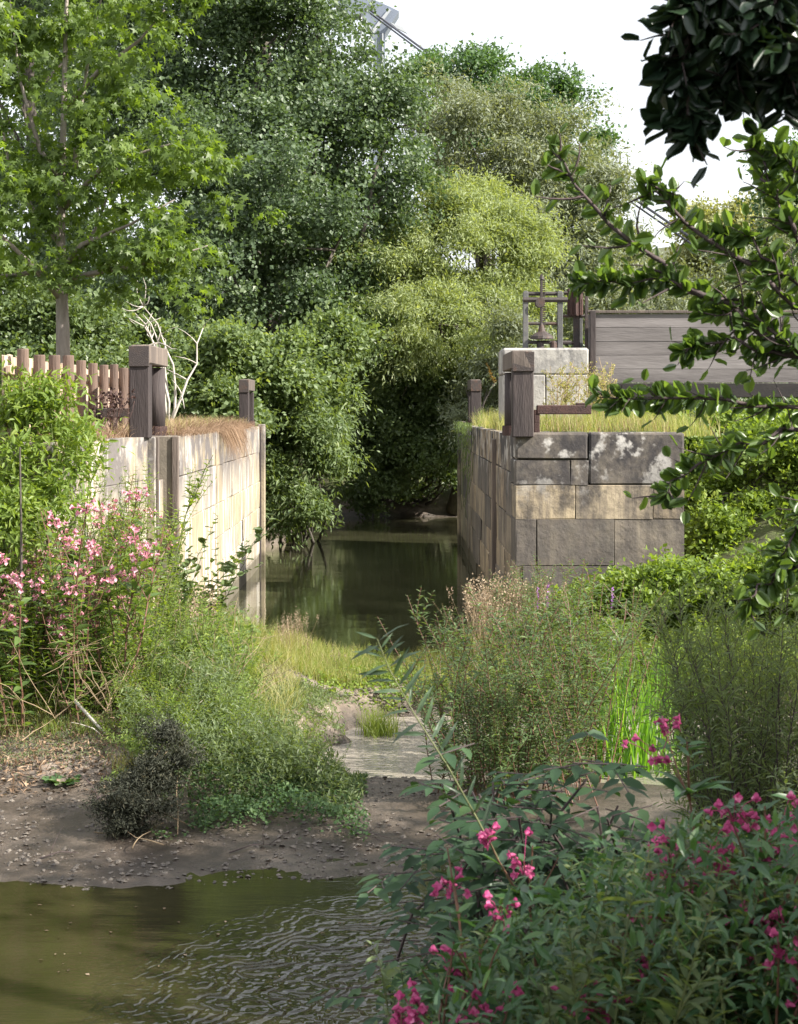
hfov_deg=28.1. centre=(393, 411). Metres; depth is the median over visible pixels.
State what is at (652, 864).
willowherb plant
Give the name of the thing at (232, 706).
willowherb plant
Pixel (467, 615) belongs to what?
seeding grass
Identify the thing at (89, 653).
willowherb plant
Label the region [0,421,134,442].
dry grass
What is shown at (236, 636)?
willowherb plant
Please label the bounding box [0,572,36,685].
balsam plant
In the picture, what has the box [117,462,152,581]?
goosefoot plant
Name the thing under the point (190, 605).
willowherb plant
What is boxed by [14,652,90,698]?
dry weed
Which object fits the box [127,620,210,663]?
dry weed
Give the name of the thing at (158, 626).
willowherb plant
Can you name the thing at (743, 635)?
willowherb plant
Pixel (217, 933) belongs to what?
floating leaves
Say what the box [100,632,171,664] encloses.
willowherb plant
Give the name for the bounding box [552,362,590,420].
mullein plant
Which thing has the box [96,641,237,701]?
dry weed
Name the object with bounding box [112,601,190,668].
willowherb plant
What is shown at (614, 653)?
willowherb plant
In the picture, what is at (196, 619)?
willowherb plant
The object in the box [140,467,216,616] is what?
goosefoot plant
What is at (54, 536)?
balsam plant
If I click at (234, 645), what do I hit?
willowherb plant
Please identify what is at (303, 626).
seeding grass
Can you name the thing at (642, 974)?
balsam plant
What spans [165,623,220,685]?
willowherb plant
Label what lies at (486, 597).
seeding grass
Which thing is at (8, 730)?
grass tuft
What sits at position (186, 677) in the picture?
willowherb plant
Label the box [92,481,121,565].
goosefoot plant
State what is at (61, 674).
dry weed
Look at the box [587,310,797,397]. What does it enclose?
plank wall
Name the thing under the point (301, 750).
weed tangle
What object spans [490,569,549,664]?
purple stemmed herb
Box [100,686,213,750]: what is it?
willowherb plant
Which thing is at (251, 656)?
willowherb plant
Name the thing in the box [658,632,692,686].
willowherb plant
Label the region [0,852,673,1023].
river water
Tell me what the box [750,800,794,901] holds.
willowherb plant
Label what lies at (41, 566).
balsam plant
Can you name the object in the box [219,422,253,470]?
hanging grass
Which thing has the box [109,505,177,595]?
balsam plant
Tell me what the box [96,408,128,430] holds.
iron arm
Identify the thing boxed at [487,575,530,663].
purple stemmed herb
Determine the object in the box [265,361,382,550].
ash shrub
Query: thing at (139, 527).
balsam plant
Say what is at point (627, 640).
willowherb plant
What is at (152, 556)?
balsam plant
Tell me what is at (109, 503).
balsam plant
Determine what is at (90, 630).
balsam plant
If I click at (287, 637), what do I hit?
seeding grass
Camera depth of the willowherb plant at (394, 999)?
5.35 m
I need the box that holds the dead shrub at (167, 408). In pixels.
[121,278,210,421]
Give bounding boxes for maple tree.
[0,0,26,228]
[0,0,290,362]
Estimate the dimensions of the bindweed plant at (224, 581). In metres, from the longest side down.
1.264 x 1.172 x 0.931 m
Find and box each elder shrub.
[0,232,207,415]
[160,293,394,446]
[306,729,685,1023]
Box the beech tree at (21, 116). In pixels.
[0,5,467,420]
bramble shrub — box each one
[538,535,797,646]
[588,399,797,459]
[684,396,797,564]
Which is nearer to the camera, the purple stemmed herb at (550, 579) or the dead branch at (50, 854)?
the dead branch at (50, 854)
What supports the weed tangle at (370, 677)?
on the ground at (216, 855)
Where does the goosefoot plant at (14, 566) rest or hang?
on the ground at (216, 855)
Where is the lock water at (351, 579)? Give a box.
[223,516,502,660]
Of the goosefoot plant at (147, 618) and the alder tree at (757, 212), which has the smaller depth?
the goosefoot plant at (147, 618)
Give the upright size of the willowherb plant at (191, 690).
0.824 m
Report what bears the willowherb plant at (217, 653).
on the ground at (216, 855)
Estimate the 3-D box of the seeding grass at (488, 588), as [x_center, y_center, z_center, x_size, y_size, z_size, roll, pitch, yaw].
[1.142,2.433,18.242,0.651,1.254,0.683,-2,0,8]
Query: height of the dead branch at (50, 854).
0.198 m
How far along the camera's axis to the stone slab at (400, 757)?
15.30 m
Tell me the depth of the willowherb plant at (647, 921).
4.19 m
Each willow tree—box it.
[317,152,580,514]
[389,45,674,341]
[532,194,797,400]
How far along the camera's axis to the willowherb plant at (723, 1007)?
3.92 m
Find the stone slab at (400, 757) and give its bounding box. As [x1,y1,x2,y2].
[308,716,797,784]
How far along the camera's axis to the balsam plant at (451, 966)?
4.26 m
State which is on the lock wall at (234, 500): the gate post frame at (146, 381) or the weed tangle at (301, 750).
the gate post frame at (146, 381)
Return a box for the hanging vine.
[452,421,473,517]
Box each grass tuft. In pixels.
[0,717,28,733]
[24,714,73,736]
[64,714,108,737]
[102,746,144,779]
[355,697,405,738]
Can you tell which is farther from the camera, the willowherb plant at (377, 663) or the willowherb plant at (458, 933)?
the willowherb plant at (377, 663)
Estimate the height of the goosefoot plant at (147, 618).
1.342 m
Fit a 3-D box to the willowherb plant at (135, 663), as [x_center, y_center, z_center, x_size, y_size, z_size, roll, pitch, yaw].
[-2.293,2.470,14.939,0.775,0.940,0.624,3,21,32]
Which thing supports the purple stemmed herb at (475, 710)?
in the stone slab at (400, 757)
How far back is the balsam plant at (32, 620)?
16.04 m
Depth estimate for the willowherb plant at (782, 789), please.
7.78 m
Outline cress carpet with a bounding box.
[150,709,370,841]
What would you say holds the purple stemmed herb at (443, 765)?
on the ground at (216, 855)
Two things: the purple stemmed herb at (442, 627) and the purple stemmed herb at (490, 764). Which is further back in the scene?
the purple stemmed herb at (442, 627)
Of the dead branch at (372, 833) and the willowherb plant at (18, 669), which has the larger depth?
the willowherb plant at (18, 669)
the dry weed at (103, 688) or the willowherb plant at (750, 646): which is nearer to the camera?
the dry weed at (103, 688)
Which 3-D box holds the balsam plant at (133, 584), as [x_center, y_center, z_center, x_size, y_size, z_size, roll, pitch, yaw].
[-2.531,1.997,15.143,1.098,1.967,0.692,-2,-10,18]
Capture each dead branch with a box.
[40,828,77,858]
[71,700,105,736]
[73,770,108,803]
[229,814,326,852]
[353,821,390,841]
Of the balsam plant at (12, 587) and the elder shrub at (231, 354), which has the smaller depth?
the balsam plant at (12, 587)
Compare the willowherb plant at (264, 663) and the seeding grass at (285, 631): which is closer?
the willowherb plant at (264, 663)
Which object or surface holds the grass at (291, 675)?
on the ground at (216, 855)
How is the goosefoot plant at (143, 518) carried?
on the ground at (216, 855)
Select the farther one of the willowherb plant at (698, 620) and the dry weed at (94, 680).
the willowherb plant at (698, 620)
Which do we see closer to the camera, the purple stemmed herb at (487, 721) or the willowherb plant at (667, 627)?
the purple stemmed herb at (487, 721)
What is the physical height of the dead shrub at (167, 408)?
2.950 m
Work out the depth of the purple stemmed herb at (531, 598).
18.21 m
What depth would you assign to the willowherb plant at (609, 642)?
18.06 m
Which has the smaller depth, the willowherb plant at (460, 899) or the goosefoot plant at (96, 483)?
the willowherb plant at (460, 899)
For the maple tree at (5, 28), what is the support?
on the ground at (216, 855)
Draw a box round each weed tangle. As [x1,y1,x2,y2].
[0,443,262,711]
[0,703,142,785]
[117,606,367,811]
[297,646,476,714]
[477,602,797,703]
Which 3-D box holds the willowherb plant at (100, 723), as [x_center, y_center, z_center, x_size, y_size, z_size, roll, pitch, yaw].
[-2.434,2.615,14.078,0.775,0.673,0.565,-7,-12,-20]
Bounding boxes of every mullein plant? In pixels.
[541,366,577,419]
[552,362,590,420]
[556,363,576,418]
[575,370,605,415]
[579,361,607,416]
[593,358,617,417]
[596,366,614,416]
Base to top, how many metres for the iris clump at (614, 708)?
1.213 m
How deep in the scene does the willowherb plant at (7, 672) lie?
15.15 m
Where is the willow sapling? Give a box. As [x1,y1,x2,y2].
[351,623,526,1021]
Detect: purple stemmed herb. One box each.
[378,586,514,785]
[384,630,563,807]
[406,683,444,739]
[411,607,550,792]
[412,647,481,779]
[418,616,483,653]
[433,592,490,651]
[437,622,513,755]
[449,658,494,772]
[454,685,507,798]
[458,629,527,722]
[460,668,504,753]
[461,597,561,786]
[462,557,664,756]
[465,623,535,779]
[466,631,547,793]
[468,642,597,777]
[471,576,531,636]
[471,615,630,780]
[472,694,583,800]
[475,661,530,772]
[478,589,584,754]
[482,597,597,805]
[483,664,591,803]
[486,586,644,799]
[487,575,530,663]
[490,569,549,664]
[490,662,553,759]
[501,713,536,776]
[502,704,546,778]
[503,588,579,735]
[504,561,558,642]
[513,551,576,629]
[517,578,663,782]
[517,584,561,646]
[523,584,585,744]
[524,579,579,668]
[525,575,577,632]
[538,558,605,758]
[543,662,584,734]
[543,679,616,784]
[552,585,612,774]
[579,600,690,751]
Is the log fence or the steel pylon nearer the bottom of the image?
the log fence
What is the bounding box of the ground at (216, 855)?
[0,245,797,888]
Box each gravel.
[0,725,468,889]
[260,661,512,716]
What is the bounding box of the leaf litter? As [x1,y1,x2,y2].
[0,700,200,795]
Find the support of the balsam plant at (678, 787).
on the ground at (216, 855)
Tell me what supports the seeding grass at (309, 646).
on the ground at (216, 855)
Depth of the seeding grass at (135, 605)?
16.50 m
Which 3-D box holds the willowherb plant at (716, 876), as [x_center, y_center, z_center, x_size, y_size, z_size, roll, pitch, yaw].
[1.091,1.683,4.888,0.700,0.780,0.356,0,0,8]
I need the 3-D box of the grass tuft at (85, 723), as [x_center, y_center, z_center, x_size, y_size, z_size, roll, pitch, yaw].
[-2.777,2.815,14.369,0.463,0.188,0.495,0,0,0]
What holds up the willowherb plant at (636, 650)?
on the ground at (216, 855)
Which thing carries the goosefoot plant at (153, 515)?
on the ground at (216, 855)
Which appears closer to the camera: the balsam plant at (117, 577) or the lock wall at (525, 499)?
the balsam plant at (117, 577)
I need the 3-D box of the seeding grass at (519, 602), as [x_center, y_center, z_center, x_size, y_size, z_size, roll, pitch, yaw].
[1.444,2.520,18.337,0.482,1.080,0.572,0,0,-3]
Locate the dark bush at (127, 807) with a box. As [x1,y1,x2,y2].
[76,706,223,848]
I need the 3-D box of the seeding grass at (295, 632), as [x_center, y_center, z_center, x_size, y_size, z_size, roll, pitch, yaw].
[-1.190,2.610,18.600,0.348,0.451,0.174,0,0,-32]
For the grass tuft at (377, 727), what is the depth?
16.24 m
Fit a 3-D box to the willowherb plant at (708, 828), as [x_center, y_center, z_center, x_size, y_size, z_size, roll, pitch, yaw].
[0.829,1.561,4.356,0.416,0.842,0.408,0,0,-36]
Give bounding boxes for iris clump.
[573,654,643,747]
[574,637,699,778]
[623,632,709,752]
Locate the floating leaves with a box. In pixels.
[30,904,409,977]
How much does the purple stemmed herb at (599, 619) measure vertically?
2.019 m
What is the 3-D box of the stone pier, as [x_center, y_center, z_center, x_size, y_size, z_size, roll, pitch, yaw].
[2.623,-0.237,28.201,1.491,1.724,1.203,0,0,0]
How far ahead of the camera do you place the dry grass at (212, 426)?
24.60 m
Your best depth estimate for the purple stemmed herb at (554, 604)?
15.84 m
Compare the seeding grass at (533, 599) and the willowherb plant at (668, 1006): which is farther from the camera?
the seeding grass at (533, 599)
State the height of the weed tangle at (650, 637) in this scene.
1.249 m
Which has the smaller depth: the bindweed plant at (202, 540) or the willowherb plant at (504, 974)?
the willowherb plant at (504, 974)
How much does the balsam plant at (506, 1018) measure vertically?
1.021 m
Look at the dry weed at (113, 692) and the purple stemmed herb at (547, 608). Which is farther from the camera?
the purple stemmed herb at (547, 608)
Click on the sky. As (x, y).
(589, 32)
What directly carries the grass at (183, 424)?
on the lock wall at (234, 500)
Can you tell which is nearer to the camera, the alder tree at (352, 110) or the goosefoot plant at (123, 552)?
the goosefoot plant at (123, 552)
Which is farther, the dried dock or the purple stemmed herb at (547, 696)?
the dried dock
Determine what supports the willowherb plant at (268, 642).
on the ground at (216, 855)
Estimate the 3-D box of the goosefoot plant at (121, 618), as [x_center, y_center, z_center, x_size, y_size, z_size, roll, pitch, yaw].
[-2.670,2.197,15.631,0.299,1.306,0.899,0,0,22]
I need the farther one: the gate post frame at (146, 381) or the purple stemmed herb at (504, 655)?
the gate post frame at (146, 381)
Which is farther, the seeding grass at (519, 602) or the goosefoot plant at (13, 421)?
the seeding grass at (519, 602)
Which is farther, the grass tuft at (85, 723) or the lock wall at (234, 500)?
the lock wall at (234, 500)
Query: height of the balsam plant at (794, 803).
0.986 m
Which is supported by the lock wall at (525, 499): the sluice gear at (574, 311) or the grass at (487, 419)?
the grass at (487, 419)
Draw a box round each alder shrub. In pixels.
[271,273,498,506]
[330,435,456,518]
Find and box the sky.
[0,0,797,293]
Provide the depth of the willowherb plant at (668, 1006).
3.89 m
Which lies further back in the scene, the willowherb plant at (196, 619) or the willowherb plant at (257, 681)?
the willowherb plant at (196, 619)
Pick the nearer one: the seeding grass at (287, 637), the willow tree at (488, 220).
the seeding grass at (287, 637)
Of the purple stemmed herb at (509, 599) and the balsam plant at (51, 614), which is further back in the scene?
the purple stemmed herb at (509, 599)
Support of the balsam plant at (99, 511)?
on the ground at (216, 855)
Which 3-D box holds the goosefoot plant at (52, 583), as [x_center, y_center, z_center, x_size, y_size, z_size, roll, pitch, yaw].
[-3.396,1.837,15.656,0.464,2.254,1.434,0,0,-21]
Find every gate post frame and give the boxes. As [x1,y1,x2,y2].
[129,345,167,437]
[239,379,254,426]
[467,379,480,423]
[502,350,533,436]
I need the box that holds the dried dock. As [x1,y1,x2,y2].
[91,385,137,434]
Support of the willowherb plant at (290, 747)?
on the ground at (216, 855)
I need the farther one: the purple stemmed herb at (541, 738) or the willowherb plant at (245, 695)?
the willowherb plant at (245, 695)
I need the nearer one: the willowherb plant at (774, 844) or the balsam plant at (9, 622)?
the willowherb plant at (774, 844)
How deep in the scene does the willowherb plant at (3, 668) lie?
15.78 m
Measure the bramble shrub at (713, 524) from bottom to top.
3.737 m
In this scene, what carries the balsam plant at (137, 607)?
on the ground at (216, 855)
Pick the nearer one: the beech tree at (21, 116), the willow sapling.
the willow sapling
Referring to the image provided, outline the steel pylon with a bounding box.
[333,0,743,278]
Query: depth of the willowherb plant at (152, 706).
13.84 m
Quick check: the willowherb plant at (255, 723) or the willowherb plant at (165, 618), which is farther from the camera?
the willowherb plant at (165, 618)
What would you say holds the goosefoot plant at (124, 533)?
on the ground at (216, 855)
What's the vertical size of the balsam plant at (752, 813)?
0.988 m
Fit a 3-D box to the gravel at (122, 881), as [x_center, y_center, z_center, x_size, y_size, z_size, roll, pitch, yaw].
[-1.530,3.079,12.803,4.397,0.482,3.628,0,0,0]
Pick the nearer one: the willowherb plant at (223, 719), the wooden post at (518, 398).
the willowherb plant at (223, 719)
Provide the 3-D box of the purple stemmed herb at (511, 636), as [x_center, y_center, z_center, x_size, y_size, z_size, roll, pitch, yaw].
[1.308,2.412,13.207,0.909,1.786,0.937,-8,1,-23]
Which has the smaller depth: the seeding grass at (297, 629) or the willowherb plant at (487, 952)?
the willowherb plant at (487, 952)
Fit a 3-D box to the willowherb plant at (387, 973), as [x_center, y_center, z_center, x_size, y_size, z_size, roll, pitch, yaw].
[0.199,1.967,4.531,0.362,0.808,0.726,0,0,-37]
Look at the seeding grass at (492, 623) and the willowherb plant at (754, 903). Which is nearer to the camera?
the willowherb plant at (754, 903)
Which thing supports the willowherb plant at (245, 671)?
on the ground at (216, 855)
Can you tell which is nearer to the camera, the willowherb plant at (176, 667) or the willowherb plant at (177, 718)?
the willowherb plant at (177, 718)
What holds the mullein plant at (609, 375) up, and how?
on the ground at (216, 855)
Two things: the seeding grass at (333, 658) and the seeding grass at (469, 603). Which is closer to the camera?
the seeding grass at (333, 658)
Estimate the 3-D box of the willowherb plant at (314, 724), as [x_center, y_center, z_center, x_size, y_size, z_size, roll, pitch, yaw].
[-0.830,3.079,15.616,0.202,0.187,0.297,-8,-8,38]
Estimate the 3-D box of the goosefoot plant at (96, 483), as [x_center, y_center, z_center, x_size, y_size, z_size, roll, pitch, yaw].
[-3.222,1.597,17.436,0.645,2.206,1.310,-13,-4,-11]
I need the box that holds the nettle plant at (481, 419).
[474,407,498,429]
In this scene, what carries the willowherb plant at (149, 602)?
on the ground at (216, 855)
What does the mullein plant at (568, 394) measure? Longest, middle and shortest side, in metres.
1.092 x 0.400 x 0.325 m
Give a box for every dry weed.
[0,639,109,718]
[0,689,59,740]
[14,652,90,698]
[25,639,83,710]
[48,633,162,698]
[53,652,136,715]
[66,657,122,704]
[67,625,199,668]
[74,635,151,715]
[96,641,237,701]
[102,645,141,699]
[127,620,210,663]
[146,654,200,711]
[173,655,294,697]
[193,624,295,692]
[212,620,268,680]
[220,598,256,650]
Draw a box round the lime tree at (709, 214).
[648,189,775,296]
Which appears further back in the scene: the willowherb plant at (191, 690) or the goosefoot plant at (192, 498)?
the goosefoot plant at (192, 498)
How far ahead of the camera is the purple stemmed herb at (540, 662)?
13.20 m
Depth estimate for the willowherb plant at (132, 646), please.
15.45 m
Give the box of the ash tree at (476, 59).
[383,32,634,271]
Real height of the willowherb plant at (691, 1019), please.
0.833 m
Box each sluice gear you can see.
[523,274,570,347]
[563,289,587,348]
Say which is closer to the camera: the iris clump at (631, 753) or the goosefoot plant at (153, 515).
the iris clump at (631, 753)
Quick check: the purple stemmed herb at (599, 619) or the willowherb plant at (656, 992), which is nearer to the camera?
the willowherb plant at (656, 992)
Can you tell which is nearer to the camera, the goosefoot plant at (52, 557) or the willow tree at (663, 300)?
the goosefoot plant at (52, 557)
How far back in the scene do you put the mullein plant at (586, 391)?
24.20 m
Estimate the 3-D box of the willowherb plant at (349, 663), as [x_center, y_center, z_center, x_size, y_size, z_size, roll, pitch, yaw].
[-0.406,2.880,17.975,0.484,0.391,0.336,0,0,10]
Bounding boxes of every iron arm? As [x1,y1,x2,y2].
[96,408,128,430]
[534,403,591,431]
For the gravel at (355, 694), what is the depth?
17.35 m
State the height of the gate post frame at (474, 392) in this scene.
1.117 m
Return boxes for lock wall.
[8,424,264,658]
[457,421,683,631]
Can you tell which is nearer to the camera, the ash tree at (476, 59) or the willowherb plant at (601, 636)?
the willowherb plant at (601, 636)
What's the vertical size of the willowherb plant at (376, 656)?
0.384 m
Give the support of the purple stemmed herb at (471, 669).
on the ground at (216, 855)
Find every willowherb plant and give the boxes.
[0,621,100,722]
[0,636,31,717]
[0,636,66,699]
[1,635,83,721]
[3,615,148,705]
[5,622,108,701]
[15,615,140,690]
[27,609,125,720]
[63,596,180,666]
[64,606,189,696]
[69,627,170,726]
[72,664,160,739]
[85,590,190,636]
[98,581,178,673]
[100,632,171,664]
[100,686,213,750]
[101,633,182,697]
[101,669,180,797]
[105,596,249,702]
[105,612,254,681]
[106,576,179,625]
[111,680,183,759]
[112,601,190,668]
[114,601,178,629]
[117,576,192,645]
[119,598,196,651]
[120,656,209,728]
[121,680,225,748]
[127,688,208,761]
[130,636,182,683]
[132,679,194,712]
[137,677,188,747]
[139,597,235,661]
[139,607,223,662]
[140,695,217,770]
[147,653,181,696]
[151,591,223,681]
[151,643,216,706]
[153,683,198,759]
[162,582,222,632]
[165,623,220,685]
[166,647,222,707]
[169,636,245,669]
[170,653,263,699]
[172,613,236,646]
[177,604,250,655]
[178,677,246,754]
[181,622,255,656]
[181,682,305,757]
[182,651,244,725]
[183,647,248,702]
[191,666,260,730]
[194,639,286,682]
[196,671,263,726]
[206,697,271,774]
[212,622,276,698]
[217,623,260,673]
[218,694,334,763]
[223,627,257,676]
[224,691,277,756]
[260,724,328,774]
[261,742,307,787]
[282,705,300,735]
[297,713,344,769]
[302,718,320,734]
[303,725,351,786]
[323,642,344,665]
[335,653,374,674]
[351,642,389,661]
[354,641,392,661]
[360,647,389,663]
[365,940,455,1023]
[372,660,397,682]
[373,962,439,1016]
[415,921,599,1019]
[429,960,690,1020]
[436,883,572,1009]
[474,917,544,1019]
[486,906,566,1023]
[488,881,583,1022]
[492,910,684,1023]
[516,921,702,1023]
[522,912,653,1023]
[531,961,667,1023]
[536,946,705,1023]
[538,864,688,1023]
[539,871,652,996]
[545,612,630,661]
[548,843,735,1023]
[548,885,796,1023]
[557,836,786,930]
[561,626,624,666]
[569,889,743,1023]
[572,807,733,996]
[581,858,797,1023]
[582,618,675,681]
[587,837,797,958]
[590,627,633,662]
[592,606,690,667]
[599,636,668,668]
[601,630,654,683]
[608,826,765,1023]
[617,614,647,650]
[629,843,770,1023]
[633,624,737,685]
[642,857,768,929]
[644,602,713,645]
[648,819,792,1021]
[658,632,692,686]
[669,603,773,666]
[669,806,795,1022]
[672,964,792,1023]
[679,840,797,1019]
[684,835,796,931]
[694,610,765,664]
[694,873,797,1023]
[696,928,793,1016]
[718,824,780,1016]
[726,846,797,1023]
[730,821,797,927]
[731,607,794,677]
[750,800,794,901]
[766,766,797,875]
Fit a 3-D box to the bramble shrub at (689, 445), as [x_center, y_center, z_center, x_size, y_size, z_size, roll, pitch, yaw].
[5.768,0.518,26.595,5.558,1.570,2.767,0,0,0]
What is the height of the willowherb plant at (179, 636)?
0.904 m
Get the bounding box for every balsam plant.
[0,528,80,703]
[0,539,63,657]
[0,542,67,687]
[0,546,51,692]
[0,551,18,588]
[0,552,36,737]
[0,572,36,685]
[0,586,29,681]
[0,588,60,707]
[1,502,82,604]
[19,550,96,670]
[30,577,90,706]
[30,587,85,674]
[34,498,122,717]
[37,582,96,725]
[38,559,91,679]
[39,507,116,709]
[49,557,115,668]
[63,531,81,586]
[69,486,152,626]
[74,570,107,700]
[89,520,188,714]
[91,503,126,597]
[98,556,133,620]
[100,570,144,667]
[105,529,174,581]
[106,474,134,555]
[107,488,168,620]
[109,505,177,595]
[116,508,161,594]
[387,932,535,1023]
[394,844,524,1023]
[446,980,523,1023]
[471,821,690,1023]
[550,880,669,1023]
[621,713,735,994]
[626,848,715,967]
[646,828,796,1023]
[696,798,797,1023]
[703,791,797,1023]
[713,905,797,1023]
[772,788,797,904]
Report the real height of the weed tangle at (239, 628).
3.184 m
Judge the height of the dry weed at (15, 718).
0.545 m
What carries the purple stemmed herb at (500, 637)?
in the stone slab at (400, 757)
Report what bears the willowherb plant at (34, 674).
on the ground at (216, 855)
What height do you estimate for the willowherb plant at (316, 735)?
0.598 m
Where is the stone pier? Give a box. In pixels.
[498,348,588,421]
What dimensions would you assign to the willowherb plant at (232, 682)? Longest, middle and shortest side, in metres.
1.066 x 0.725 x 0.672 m
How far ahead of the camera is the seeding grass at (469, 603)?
18.84 m
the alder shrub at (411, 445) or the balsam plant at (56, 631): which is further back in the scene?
the alder shrub at (411, 445)
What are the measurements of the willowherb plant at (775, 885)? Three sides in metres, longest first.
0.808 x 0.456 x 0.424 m
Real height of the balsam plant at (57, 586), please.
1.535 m
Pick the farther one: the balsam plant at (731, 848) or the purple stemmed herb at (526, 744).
the purple stemmed herb at (526, 744)
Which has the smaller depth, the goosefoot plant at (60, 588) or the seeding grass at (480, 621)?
the goosefoot plant at (60, 588)
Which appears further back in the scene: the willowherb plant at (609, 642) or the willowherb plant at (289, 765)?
the willowherb plant at (609, 642)
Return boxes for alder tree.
[0,0,218,330]
[12,0,461,351]
[249,237,497,408]
[486,336,797,422]
[530,117,797,640]
[620,0,797,188]
[734,128,797,309]
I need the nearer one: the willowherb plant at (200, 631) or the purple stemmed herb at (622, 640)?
the purple stemmed herb at (622, 640)
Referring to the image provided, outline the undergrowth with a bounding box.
[408,803,797,1023]
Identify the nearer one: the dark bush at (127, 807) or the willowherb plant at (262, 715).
the dark bush at (127, 807)
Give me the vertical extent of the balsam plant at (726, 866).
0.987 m
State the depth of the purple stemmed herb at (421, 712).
15.64 m
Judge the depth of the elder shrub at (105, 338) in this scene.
32.42 m
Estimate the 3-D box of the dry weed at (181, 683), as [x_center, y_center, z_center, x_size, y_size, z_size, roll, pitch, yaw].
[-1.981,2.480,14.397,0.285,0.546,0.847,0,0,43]
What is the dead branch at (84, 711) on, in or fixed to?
on the ground at (216, 855)
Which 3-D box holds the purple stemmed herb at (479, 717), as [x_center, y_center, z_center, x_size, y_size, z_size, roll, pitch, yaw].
[0.620,2.562,12.624,1.020,1.501,1.267,0,0,-30]
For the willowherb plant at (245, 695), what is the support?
on the ground at (216, 855)
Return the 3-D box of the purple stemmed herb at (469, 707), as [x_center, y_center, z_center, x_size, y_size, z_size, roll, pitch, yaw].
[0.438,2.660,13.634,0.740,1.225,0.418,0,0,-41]
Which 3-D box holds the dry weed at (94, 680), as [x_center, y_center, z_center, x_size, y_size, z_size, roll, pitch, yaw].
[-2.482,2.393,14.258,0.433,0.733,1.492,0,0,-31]
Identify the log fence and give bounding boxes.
[2,349,128,441]
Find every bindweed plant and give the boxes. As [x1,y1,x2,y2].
[115,550,196,625]
[138,562,262,619]
[140,513,249,607]
[140,542,218,616]
[152,547,234,618]
[162,494,313,610]
[164,496,285,618]
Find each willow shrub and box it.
[0,360,135,681]
[430,282,595,449]
[625,568,797,899]
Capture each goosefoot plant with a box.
[0,400,29,566]
[0,494,85,667]
[0,521,54,719]
[1,496,36,693]
[1,543,23,612]
[16,500,132,660]
[18,481,79,711]
[18,532,95,684]
[25,492,145,664]
[54,490,165,641]
[64,469,109,616]
[70,462,112,603]
[70,488,104,639]
[72,487,149,582]
[76,437,111,537]
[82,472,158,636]
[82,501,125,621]
[85,574,142,667]
[90,515,140,705]
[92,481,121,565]
[99,455,212,716]
[100,466,153,568]
[116,536,185,642]
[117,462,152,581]
[119,481,148,556]
[120,464,199,618]
[120,476,180,591]
[130,557,192,635]
[134,568,182,666]
[137,560,161,617]
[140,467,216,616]
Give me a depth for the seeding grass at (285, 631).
18.24 m
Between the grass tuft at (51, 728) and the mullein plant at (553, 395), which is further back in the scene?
the mullein plant at (553, 395)
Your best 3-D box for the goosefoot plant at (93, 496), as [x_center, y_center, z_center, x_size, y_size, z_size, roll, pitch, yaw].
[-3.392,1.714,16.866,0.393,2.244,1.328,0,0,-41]
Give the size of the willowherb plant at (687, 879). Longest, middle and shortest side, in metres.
0.880 x 0.497 x 0.462 m
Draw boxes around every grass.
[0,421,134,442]
[0,426,322,739]
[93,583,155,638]
[107,414,266,438]
[110,414,246,435]
[138,566,171,613]
[149,584,172,624]
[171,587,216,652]
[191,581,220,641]
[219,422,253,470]
[255,626,479,693]
[277,615,291,648]
[279,621,307,647]
[280,623,293,657]
[281,611,318,647]
[283,613,299,635]
[291,620,302,640]
[302,635,315,657]
[321,648,344,672]
[447,572,517,646]
[448,588,483,653]
[456,582,493,655]
[461,583,498,669]
[463,565,520,650]
[463,587,506,663]
[467,591,797,713]
[468,571,510,664]
[469,408,727,436]
[472,602,512,676]
[488,573,544,627]
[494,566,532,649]
[498,585,526,654]
[512,571,571,631]
[517,570,551,641]
[540,414,673,431]
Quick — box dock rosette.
[41,773,81,785]
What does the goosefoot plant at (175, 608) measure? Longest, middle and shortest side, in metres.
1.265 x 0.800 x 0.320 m
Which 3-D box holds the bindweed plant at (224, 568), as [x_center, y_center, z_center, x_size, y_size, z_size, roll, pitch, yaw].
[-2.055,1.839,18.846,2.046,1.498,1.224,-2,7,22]
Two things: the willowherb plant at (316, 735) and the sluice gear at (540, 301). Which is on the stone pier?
the sluice gear at (540, 301)
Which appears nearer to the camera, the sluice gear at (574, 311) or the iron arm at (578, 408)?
the iron arm at (578, 408)
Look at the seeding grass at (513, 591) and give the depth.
19.39 m
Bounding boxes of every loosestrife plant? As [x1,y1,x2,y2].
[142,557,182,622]
[519,587,546,664]
[540,584,577,664]
[575,587,622,666]
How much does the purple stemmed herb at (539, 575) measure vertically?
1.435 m
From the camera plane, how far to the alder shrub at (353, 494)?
49.03 m
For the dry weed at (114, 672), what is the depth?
14.92 m
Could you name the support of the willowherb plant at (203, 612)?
on the ground at (216, 855)
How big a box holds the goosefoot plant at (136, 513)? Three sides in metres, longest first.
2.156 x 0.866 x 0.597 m
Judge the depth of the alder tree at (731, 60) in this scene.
3.98 m
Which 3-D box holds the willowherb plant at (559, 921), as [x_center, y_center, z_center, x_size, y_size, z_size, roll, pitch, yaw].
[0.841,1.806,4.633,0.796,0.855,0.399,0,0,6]
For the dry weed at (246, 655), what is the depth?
14.73 m

